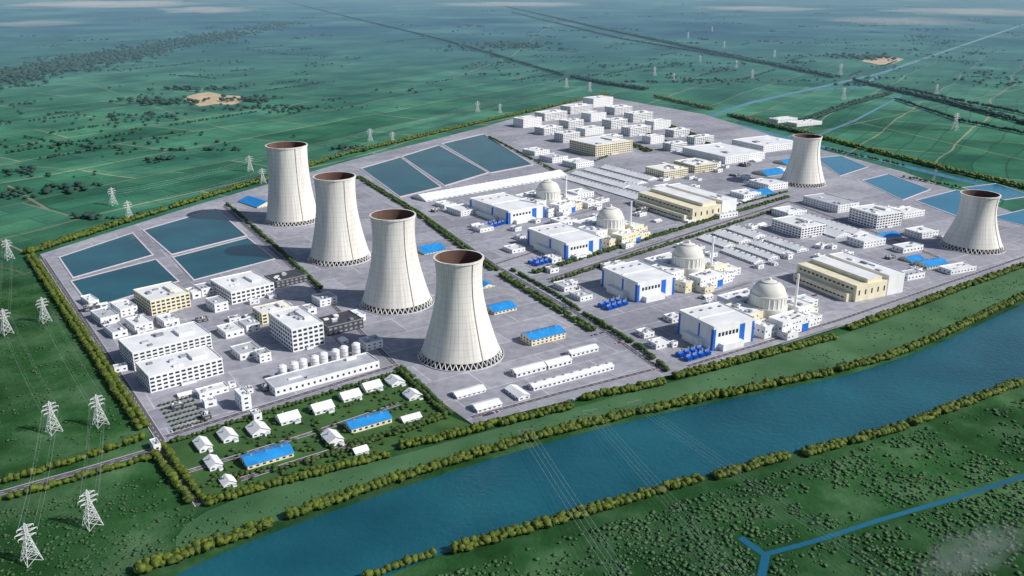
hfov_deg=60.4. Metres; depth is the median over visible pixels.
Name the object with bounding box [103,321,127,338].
service building
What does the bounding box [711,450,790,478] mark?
tree row
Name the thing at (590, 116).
service building
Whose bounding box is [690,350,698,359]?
transformer
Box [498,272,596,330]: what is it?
hedge row
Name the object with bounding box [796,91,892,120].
tree row
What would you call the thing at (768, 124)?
tree row
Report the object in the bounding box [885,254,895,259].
switchgear building
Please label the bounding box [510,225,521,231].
service building
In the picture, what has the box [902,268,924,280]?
service building
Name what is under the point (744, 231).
warehouse
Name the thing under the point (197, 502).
road
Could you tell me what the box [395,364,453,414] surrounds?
hedge row
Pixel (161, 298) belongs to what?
administration building
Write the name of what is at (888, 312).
tree row
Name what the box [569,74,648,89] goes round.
tree row
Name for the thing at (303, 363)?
storage tank
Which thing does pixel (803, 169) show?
cooling tower
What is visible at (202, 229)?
water basin
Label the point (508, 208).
turbine hall
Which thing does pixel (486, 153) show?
water basin
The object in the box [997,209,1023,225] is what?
water basin
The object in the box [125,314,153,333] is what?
service building
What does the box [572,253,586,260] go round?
service building
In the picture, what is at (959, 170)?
tree row
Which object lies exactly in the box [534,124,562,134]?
office building
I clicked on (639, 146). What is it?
hedge row
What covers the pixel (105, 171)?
dirt track
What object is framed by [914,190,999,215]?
water basin
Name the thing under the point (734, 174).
switchgear building
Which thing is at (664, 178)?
service building
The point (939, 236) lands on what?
service building
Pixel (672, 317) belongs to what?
service building
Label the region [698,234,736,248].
warehouse
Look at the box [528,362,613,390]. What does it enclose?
warehouse
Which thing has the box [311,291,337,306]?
service building
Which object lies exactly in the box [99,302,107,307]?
warehouse
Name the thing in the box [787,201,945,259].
road
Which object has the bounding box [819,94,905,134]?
canal
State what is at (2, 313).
transmission tower
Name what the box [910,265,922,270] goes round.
service building
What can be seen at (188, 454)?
residential lawn
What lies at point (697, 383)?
bank shrubs
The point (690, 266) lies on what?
reactor building
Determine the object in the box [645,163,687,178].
administration building
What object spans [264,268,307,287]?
switchgear building
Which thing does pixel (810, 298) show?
service building
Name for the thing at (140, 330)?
service building
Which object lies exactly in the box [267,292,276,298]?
service building
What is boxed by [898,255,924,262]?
blue roofed workshop
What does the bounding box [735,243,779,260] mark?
warehouse
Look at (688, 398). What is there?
tree row
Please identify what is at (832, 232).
warehouse
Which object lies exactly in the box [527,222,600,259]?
turbine hall
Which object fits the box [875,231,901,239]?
blue roofed workshop
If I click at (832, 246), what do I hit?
service building
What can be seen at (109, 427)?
undergrowth
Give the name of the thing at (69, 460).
tree row
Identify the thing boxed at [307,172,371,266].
cooling tower
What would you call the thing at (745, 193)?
service building
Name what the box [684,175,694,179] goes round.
service building
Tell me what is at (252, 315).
service building
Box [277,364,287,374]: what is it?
storage tank
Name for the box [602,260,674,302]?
turbine hall
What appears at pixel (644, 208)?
switchgear building
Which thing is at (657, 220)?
warehouse
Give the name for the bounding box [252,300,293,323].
administration building
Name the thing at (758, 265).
service building
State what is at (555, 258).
service building
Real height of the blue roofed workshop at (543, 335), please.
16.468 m
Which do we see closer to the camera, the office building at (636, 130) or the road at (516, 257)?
the road at (516, 257)
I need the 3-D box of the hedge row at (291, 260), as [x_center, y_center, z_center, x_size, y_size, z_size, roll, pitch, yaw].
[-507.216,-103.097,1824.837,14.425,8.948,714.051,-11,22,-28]
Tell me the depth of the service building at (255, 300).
1465.24 m
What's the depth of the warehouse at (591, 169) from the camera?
2400.75 m
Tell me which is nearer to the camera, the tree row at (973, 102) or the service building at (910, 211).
the service building at (910, 211)
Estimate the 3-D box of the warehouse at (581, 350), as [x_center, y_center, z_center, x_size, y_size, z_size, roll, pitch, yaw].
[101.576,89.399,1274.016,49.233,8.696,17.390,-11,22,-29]
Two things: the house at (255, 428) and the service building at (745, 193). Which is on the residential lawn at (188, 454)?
the house at (255, 428)
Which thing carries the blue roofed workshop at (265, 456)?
on the residential lawn at (188, 454)
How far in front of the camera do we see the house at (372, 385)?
1156.94 m
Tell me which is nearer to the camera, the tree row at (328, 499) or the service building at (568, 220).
the tree row at (328, 499)
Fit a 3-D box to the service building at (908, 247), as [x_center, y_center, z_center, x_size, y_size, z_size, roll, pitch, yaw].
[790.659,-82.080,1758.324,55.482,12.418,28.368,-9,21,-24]
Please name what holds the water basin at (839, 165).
on the site paving
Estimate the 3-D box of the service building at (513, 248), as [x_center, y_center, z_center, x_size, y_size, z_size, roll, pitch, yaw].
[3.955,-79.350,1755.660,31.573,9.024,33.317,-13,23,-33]
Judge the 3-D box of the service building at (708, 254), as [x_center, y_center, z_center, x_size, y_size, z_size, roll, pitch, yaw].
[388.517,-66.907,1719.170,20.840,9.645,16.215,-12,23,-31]
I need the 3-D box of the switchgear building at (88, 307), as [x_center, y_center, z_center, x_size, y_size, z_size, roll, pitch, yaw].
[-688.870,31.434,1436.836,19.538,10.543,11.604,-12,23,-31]
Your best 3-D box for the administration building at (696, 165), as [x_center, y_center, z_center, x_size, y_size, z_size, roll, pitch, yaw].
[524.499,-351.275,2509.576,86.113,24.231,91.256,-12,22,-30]
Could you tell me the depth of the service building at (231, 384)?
1165.71 m
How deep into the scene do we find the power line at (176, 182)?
2301.02 m
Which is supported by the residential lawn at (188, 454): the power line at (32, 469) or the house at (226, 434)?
the house at (226, 434)
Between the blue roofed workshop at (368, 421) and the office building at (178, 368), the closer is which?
the blue roofed workshop at (368, 421)
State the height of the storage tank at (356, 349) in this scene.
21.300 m
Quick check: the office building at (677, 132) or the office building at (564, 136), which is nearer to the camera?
the office building at (564, 136)
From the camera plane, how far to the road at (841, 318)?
1423.90 m
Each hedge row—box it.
[169,370,398,442]
[218,464,277,478]
[225,202,322,288]
[272,446,350,472]
[314,427,340,458]
[348,410,448,448]
[356,175,498,270]
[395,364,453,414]
[488,136,554,169]
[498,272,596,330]
[510,267,607,326]
[531,195,789,273]
[551,209,771,281]
[563,155,607,171]
[589,316,669,370]
[633,142,652,150]
[670,124,695,134]
[737,190,788,204]
[825,147,905,165]
[903,175,961,187]
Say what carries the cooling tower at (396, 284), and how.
on the site paving
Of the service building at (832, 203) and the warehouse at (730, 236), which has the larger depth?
the service building at (832, 203)
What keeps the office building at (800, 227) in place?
on the site paving
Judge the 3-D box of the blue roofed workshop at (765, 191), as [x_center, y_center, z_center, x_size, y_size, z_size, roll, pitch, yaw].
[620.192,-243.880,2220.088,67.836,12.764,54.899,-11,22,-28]
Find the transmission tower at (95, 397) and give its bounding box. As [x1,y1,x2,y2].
[88,394,108,428]
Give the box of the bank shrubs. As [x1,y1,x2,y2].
[232,275,1023,514]
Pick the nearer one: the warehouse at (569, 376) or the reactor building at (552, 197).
the warehouse at (569, 376)
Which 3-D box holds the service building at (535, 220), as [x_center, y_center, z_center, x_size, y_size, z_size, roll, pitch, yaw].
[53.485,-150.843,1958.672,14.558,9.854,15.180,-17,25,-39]
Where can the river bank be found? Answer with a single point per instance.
(790, 363)
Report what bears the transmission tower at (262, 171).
on the ground at (32, 30)
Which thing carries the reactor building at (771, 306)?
on the site paving
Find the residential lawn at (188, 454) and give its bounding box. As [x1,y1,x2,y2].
[167,372,469,495]
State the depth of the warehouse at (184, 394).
1140.18 m
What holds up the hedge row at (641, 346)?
on the site paving
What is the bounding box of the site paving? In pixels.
[40,98,1023,441]
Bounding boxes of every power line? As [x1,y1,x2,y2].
[0,316,55,409]
[16,407,58,541]
[37,307,99,403]
[78,413,104,501]
[114,161,248,194]
[131,176,256,207]
[519,430,629,575]
[588,412,743,571]
[632,406,900,575]
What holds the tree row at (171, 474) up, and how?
on the ground at (32, 30)
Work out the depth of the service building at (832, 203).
2080.07 m
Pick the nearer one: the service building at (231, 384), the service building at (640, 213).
the service building at (231, 384)
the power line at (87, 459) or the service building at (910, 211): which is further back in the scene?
the service building at (910, 211)
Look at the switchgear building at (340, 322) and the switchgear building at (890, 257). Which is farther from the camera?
the switchgear building at (890, 257)
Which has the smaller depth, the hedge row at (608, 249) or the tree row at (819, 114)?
the hedge row at (608, 249)
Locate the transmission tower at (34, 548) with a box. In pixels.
[14,523,43,567]
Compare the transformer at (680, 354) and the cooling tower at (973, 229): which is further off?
the cooling tower at (973, 229)
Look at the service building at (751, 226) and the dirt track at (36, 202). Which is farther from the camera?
the dirt track at (36, 202)
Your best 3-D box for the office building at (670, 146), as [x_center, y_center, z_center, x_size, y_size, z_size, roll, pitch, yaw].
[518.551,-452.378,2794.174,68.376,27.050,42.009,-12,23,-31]
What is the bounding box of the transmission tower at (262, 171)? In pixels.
[259,168,265,182]
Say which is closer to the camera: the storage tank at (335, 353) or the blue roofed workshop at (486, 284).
the storage tank at (335, 353)
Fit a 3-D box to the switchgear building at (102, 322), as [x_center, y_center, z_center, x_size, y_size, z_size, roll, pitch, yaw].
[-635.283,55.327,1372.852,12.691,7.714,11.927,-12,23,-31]
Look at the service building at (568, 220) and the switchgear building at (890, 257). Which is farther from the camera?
the service building at (568, 220)
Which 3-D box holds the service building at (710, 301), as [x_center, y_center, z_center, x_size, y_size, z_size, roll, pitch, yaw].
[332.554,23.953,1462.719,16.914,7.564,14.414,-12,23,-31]
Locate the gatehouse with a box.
[149,437,160,450]
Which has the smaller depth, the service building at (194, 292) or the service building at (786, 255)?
the service building at (194, 292)
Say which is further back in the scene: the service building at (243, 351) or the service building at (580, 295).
the service building at (580, 295)
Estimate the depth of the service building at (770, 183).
2279.37 m
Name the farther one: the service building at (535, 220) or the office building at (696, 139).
the office building at (696, 139)
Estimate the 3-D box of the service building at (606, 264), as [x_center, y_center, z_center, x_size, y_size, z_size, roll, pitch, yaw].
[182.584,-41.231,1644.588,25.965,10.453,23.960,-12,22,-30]
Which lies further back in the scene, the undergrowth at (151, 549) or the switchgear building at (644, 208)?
the switchgear building at (644, 208)
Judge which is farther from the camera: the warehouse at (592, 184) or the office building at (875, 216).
the warehouse at (592, 184)
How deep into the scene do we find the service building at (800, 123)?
3264.47 m
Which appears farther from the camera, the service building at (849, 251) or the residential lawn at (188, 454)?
the service building at (849, 251)
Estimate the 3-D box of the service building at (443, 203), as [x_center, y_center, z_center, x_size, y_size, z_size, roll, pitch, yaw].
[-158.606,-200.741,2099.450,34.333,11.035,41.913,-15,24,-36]
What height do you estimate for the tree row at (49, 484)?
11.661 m
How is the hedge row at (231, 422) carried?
on the residential lawn at (188, 454)
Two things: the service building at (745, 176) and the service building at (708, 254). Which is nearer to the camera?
the service building at (708, 254)
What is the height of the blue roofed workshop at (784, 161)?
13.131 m
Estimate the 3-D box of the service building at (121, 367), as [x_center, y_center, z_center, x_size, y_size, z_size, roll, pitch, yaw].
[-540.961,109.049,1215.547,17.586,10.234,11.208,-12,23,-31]
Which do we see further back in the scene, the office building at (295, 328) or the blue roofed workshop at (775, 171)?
the blue roofed workshop at (775, 171)
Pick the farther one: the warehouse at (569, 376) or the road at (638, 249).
the road at (638, 249)
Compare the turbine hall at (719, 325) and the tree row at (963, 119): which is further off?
the tree row at (963, 119)
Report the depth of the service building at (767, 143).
2809.66 m
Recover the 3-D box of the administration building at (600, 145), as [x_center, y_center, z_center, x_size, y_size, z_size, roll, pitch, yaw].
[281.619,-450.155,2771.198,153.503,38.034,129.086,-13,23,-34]
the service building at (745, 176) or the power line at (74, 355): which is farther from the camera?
the service building at (745, 176)
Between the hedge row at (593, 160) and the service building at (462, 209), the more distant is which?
the hedge row at (593, 160)
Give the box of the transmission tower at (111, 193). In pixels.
[108,188,116,205]
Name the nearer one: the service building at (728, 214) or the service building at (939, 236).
the service building at (939, 236)
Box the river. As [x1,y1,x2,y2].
[175,304,1023,575]
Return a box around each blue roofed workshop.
[238,196,267,207]
[240,442,294,469]
[344,410,392,433]
[416,242,445,254]
[482,280,494,288]
[486,300,516,314]
[520,325,565,345]
[750,188,773,196]
[752,167,783,176]
[773,158,789,164]
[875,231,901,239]
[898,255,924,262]
[912,257,948,268]
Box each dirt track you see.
[0,240,41,261]
[4,164,180,172]
[8,185,48,209]
[81,80,238,131]
[451,16,559,78]
[817,88,1021,131]
[850,120,1022,159]
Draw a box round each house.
[192,436,212,452]
[203,454,222,471]
[216,426,238,442]
[218,474,236,487]
[245,420,270,437]
[275,409,300,425]
[308,399,334,414]
[320,428,344,447]
[337,388,361,402]
[351,444,368,454]
[359,379,382,392]
[384,374,405,386]
[399,411,421,422]
[402,387,423,400]
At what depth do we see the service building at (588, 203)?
2090.65 m
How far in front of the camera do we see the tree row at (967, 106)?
3846.27 m
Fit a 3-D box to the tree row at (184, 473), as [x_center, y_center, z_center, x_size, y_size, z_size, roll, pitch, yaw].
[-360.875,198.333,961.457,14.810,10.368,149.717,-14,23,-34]
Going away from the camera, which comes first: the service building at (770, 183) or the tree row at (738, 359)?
the tree row at (738, 359)
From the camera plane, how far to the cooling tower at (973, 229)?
1737.62 m
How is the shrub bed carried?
on the site paving
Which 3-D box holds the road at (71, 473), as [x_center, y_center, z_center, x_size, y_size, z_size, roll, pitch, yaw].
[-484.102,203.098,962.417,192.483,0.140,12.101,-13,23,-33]
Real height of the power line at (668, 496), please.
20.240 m
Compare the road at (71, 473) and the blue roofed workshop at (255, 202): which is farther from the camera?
the blue roofed workshop at (255, 202)
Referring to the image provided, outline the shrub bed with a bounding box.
[158,395,207,429]
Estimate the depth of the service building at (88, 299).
1463.09 m
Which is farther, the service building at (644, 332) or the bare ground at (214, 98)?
the bare ground at (214, 98)
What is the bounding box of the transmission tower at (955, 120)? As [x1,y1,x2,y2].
[951,112,959,130]
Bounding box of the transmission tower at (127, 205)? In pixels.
[123,201,132,215]
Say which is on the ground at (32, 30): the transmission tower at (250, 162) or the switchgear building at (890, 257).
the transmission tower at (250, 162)
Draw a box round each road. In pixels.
[0,448,151,494]
[41,258,165,441]
[160,448,203,506]
[166,363,396,437]
[188,402,400,472]
[222,206,399,367]
[240,421,425,480]
[417,209,666,372]
[471,367,661,417]
[496,250,537,263]
[508,145,609,199]
[546,201,786,279]
[687,256,1023,366]
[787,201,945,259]
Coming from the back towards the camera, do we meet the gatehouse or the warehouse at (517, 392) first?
the warehouse at (517, 392)
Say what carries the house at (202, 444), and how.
on the residential lawn at (188, 454)
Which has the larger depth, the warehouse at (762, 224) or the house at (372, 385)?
the warehouse at (762, 224)
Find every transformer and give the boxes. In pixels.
[533,259,540,266]
[597,300,605,307]
[604,302,612,310]
[611,301,617,308]
[615,299,622,307]
[621,298,627,305]
[675,348,684,357]
[682,346,690,354]
[683,352,692,361]
[689,345,696,353]
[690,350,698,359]
[695,343,703,351]
[696,348,704,357]
[702,347,711,356]
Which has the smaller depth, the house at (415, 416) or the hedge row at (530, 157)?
the house at (415, 416)
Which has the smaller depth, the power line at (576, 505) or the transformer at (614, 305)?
the power line at (576, 505)
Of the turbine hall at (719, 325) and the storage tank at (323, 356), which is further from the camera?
the turbine hall at (719, 325)
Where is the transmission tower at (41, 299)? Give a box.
[35,297,51,323]
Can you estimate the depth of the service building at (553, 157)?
2616.87 m
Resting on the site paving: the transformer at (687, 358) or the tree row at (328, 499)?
the transformer at (687, 358)
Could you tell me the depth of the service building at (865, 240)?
1788.23 m
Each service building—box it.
[80,294,98,304]
[90,306,119,323]
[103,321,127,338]
[110,299,137,316]
[113,362,127,371]
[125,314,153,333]
[136,327,145,333]
[156,312,179,327]
[185,287,200,298]
[194,282,213,296]
[195,381,228,398]
[202,396,216,407]
[205,295,228,312]
[216,322,244,338]
[227,314,240,321]
[227,380,235,387]
[230,341,258,360]
[234,387,251,410]
[238,317,259,333]
[244,313,254,318]
[245,385,253,392]
[248,297,259,304]
[249,408,261,420]
[254,347,271,362]
[264,352,379,395]
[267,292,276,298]
[302,303,316,314]
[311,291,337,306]
[350,309,365,320]
[359,334,382,350]
[435,200,455,208]
[446,203,477,216]
[471,223,493,232]
[503,243,524,253]
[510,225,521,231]
[513,115,541,127]
[514,234,525,239]
[522,147,549,155]
[531,218,540,222]
[539,153,567,162]
[544,254,561,262]
[545,265,558,273]
[550,215,576,224]
[553,280,576,291]
[562,157,593,168]
[567,188,593,198]
[568,279,577,283]
[569,289,592,301]
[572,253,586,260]
[576,125,603,135]
[578,198,601,208]
[581,111,605,121]
[583,95,612,107]
[591,205,601,209]
[595,196,608,202]
[600,261,616,268]
[613,260,624,263]
[634,211,646,216]
[635,327,654,338]
[642,134,664,143]
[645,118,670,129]
[647,336,669,349]
[653,183,668,187]
[658,177,669,180]
[663,312,678,322]
[670,340,677,347]
[682,142,764,163]
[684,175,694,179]
[684,218,695,222]
[704,251,717,257]
[705,299,716,303]
[713,167,722,172]
[715,210,737,218]
[727,263,740,274]
[730,188,760,198]
[732,135,792,151]
[740,174,750,179]
[745,223,757,229]
[748,177,787,189]
[753,262,763,268]
[768,116,797,122]
[771,205,806,216]
[781,252,792,259]
[786,119,821,126]
[797,294,817,305]
[803,193,859,212]
[813,253,825,257]
[814,242,827,248]
[827,243,836,248]
[841,249,853,254]
[846,232,885,248]
[892,241,923,252]
[893,206,924,218]
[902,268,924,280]
[904,225,938,238]
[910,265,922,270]
[935,234,943,238]
[938,262,976,274]
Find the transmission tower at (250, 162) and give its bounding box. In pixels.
[247,156,253,170]
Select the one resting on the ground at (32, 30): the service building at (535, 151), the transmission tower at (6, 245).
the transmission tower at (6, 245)
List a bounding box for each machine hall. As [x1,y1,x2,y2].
[635,183,736,221]
[793,251,904,301]
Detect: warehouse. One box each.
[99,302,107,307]
[176,390,193,397]
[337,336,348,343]
[411,169,567,201]
[451,384,486,398]
[470,397,502,412]
[505,384,529,400]
[510,361,546,377]
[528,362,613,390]
[544,355,572,369]
[563,175,614,190]
[566,344,598,357]
[571,170,629,188]
[584,166,647,184]
[600,164,658,180]
[603,186,637,199]
[624,181,650,191]
[651,218,661,222]
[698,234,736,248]
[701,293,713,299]
[713,229,752,243]
[721,247,764,263]
[727,224,766,238]
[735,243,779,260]
[750,158,761,161]
[750,239,793,255]
[757,222,766,227]
[764,236,808,252]
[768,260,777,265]
[787,214,851,238]
[800,213,867,234]
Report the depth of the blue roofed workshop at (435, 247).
1747.01 m
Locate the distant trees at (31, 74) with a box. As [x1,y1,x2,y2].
[0,3,1022,219]
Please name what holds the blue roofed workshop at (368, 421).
on the residential lawn at (188, 454)
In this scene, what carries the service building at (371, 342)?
on the site paving
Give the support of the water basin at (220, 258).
on the site paving
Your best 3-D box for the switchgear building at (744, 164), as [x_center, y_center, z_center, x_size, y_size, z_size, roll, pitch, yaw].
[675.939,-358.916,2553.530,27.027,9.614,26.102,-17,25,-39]
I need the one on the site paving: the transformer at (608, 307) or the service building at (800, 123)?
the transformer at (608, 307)
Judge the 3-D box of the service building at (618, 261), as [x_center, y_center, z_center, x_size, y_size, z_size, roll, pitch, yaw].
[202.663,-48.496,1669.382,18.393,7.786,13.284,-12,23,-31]
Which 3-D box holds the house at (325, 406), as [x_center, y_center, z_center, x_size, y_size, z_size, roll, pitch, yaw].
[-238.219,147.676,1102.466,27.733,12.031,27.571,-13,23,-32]
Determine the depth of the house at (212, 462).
971.78 m
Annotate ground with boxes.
[0,0,1023,575]
[184,92,241,105]
[861,57,902,64]
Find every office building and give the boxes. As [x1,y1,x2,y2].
[118,321,212,370]
[135,345,223,392]
[210,270,274,304]
[268,306,324,351]
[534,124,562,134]
[535,109,566,120]
[554,130,579,142]
[559,118,583,128]
[560,103,592,113]
[602,117,627,128]
[604,133,622,137]
[605,104,631,114]
[621,124,650,136]
[624,110,652,121]
[663,140,686,151]
[665,127,689,136]
[686,134,713,144]
[771,215,825,238]
[848,203,902,228]
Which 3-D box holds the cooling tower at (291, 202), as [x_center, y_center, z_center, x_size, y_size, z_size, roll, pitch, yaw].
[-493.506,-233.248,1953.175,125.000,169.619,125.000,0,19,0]
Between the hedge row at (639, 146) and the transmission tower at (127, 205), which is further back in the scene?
the hedge row at (639, 146)
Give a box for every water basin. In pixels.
[58,232,153,277]
[70,259,178,306]
[142,208,247,254]
[172,237,274,280]
[360,157,441,196]
[401,145,488,185]
[441,133,532,172]
[820,155,867,175]
[861,174,930,199]
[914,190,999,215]
[962,183,1023,199]
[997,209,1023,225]
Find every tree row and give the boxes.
[0,432,146,482]
[0,450,159,500]
[22,92,609,253]
[24,252,150,429]
[133,516,273,575]
[149,449,194,503]
[160,441,206,500]
[203,450,390,505]
[282,0,564,74]
[284,408,634,518]
[361,547,436,575]
[398,399,574,448]
[450,473,704,553]
[503,5,840,77]
[512,12,800,68]
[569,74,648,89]
[580,377,666,400]
[635,367,833,413]
[653,94,714,109]
[671,332,838,378]
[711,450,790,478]
[727,113,813,133]
[730,113,1023,187]
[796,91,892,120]
[801,420,909,456]
[834,290,1023,370]
[844,262,1023,329]
[852,78,1023,122]
[894,98,1023,133]
[898,87,1023,113]
[906,378,1023,425]
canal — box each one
[708,24,1023,116]
[727,121,984,184]
[737,536,769,575]
[765,474,1023,555]
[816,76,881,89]
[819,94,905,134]
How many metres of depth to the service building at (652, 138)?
2906.32 m
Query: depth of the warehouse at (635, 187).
2259.80 m
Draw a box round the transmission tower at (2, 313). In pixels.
[0,309,13,335]
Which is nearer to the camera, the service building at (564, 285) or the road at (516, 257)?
the service building at (564, 285)
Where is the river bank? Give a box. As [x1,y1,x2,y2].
[176,267,1023,546]
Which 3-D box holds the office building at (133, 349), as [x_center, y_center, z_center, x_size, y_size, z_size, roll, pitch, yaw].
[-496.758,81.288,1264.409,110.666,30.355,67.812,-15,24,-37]
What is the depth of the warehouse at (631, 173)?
2437.13 m
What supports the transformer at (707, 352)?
on the site paving
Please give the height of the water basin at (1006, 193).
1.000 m
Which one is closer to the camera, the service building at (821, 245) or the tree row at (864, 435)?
the tree row at (864, 435)
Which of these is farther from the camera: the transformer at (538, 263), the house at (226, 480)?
the transformer at (538, 263)
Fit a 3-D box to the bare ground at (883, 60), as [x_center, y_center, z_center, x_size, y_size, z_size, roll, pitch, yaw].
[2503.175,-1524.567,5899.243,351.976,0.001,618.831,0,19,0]
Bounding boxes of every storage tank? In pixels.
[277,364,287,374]
[289,361,298,371]
[298,358,307,368]
[309,354,318,365]
[319,351,327,363]
[331,348,339,360]
[339,345,348,358]
[351,342,360,355]
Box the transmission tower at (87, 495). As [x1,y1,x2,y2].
[77,489,103,531]
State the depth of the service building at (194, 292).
1493.51 m
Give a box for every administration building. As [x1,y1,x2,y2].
[133,281,190,315]
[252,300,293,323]
[569,135,632,156]
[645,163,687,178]
[674,158,717,172]
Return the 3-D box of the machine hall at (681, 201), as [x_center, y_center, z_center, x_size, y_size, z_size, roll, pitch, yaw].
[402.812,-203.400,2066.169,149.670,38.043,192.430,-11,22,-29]
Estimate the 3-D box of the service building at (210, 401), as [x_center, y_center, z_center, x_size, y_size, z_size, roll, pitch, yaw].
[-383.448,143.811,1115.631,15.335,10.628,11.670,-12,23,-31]
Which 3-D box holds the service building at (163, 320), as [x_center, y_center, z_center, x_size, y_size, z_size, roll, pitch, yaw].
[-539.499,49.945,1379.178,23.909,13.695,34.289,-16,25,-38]
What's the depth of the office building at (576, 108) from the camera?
3567.94 m
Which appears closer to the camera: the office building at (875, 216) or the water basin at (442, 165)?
the office building at (875, 216)
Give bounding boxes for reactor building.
[515,175,593,217]
[573,201,664,252]
[644,237,751,297]
[717,274,843,345]
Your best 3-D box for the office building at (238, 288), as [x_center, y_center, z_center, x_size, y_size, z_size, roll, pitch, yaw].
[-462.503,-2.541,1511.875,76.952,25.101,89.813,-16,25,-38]
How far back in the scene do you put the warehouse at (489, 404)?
1107.12 m
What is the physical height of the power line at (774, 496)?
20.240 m
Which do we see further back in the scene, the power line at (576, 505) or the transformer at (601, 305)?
the transformer at (601, 305)
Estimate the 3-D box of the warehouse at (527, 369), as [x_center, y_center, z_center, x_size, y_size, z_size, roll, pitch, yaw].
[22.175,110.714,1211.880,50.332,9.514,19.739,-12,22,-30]
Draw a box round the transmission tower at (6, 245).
[1,239,14,260]
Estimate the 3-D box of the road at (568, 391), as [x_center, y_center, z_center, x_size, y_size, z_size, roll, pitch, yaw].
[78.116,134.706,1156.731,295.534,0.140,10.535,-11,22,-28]
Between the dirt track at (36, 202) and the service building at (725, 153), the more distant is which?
the service building at (725, 153)
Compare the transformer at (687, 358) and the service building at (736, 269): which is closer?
the transformer at (687, 358)
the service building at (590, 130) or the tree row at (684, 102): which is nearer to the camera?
the service building at (590, 130)
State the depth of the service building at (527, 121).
3233.21 m
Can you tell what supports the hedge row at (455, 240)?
on the site paving
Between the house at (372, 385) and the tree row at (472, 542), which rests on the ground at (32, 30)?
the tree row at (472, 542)
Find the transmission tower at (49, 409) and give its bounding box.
[41,401,63,435]
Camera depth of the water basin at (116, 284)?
1580.18 m
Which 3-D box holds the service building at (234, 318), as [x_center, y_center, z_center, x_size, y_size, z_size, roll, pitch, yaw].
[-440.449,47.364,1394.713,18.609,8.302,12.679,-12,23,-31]
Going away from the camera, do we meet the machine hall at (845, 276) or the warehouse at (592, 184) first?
the machine hall at (845, 276)
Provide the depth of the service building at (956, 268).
1627.67 m
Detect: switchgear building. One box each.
[83,303,96,311]
[100,320,108,327]
[170,400,183,409]
[195,315,207,322]
[201,410,211,420]
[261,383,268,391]
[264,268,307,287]
[317,310,363,336]
[431,207,442,212]
[636,206,648,211]
[729,173,739,176]
[738,162,750,166]
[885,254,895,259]
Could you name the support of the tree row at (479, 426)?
on the ground at (32, 30)
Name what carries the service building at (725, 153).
on the site paving
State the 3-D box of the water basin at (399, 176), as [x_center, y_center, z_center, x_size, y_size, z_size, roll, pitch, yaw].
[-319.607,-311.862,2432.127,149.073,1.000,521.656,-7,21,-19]
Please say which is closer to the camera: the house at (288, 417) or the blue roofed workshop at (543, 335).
the house at (288, 417)
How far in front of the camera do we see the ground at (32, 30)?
3097.70 m
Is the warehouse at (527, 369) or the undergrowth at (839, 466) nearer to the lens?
the undergrowth at (839, 466)
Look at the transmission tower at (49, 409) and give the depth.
1043.91 m
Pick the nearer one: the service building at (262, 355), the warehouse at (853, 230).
the service building at (262, 355)
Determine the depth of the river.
991.07 m
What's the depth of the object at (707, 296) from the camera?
1489.52 m
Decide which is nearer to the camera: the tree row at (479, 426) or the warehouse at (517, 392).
the tree row at (479, 426)
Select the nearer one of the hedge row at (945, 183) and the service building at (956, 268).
the service building at (956, 268)
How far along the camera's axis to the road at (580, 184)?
2299.67 m
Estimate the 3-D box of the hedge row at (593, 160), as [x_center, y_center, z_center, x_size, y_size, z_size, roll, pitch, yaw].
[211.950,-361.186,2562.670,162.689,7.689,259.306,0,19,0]
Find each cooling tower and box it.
[264,141,315,226]
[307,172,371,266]
[359,209,433,315]
[417,249,503,371]
[780,134,826,187]
[937,189,1005,254]
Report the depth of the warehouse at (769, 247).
1754.43 m
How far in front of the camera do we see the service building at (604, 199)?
2141.88 m
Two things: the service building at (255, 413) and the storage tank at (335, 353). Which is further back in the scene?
the storage tank at (335, 353)
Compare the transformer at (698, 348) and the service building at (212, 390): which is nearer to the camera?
the service building at (212, 390)
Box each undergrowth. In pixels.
[0,264,136,461]
[0,477,244,575]
[436,398,1023,575]
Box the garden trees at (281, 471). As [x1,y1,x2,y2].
[200,377,440,495]
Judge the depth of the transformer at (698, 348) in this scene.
1276.11 m
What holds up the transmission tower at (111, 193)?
on the ground at (32, 30)
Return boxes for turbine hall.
[470,192,544,223]
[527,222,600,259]
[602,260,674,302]
[678,301,754,351]
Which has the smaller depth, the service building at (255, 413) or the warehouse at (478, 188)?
the service building at (255, 413)
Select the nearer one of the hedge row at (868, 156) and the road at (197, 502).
the road at (197, 502)

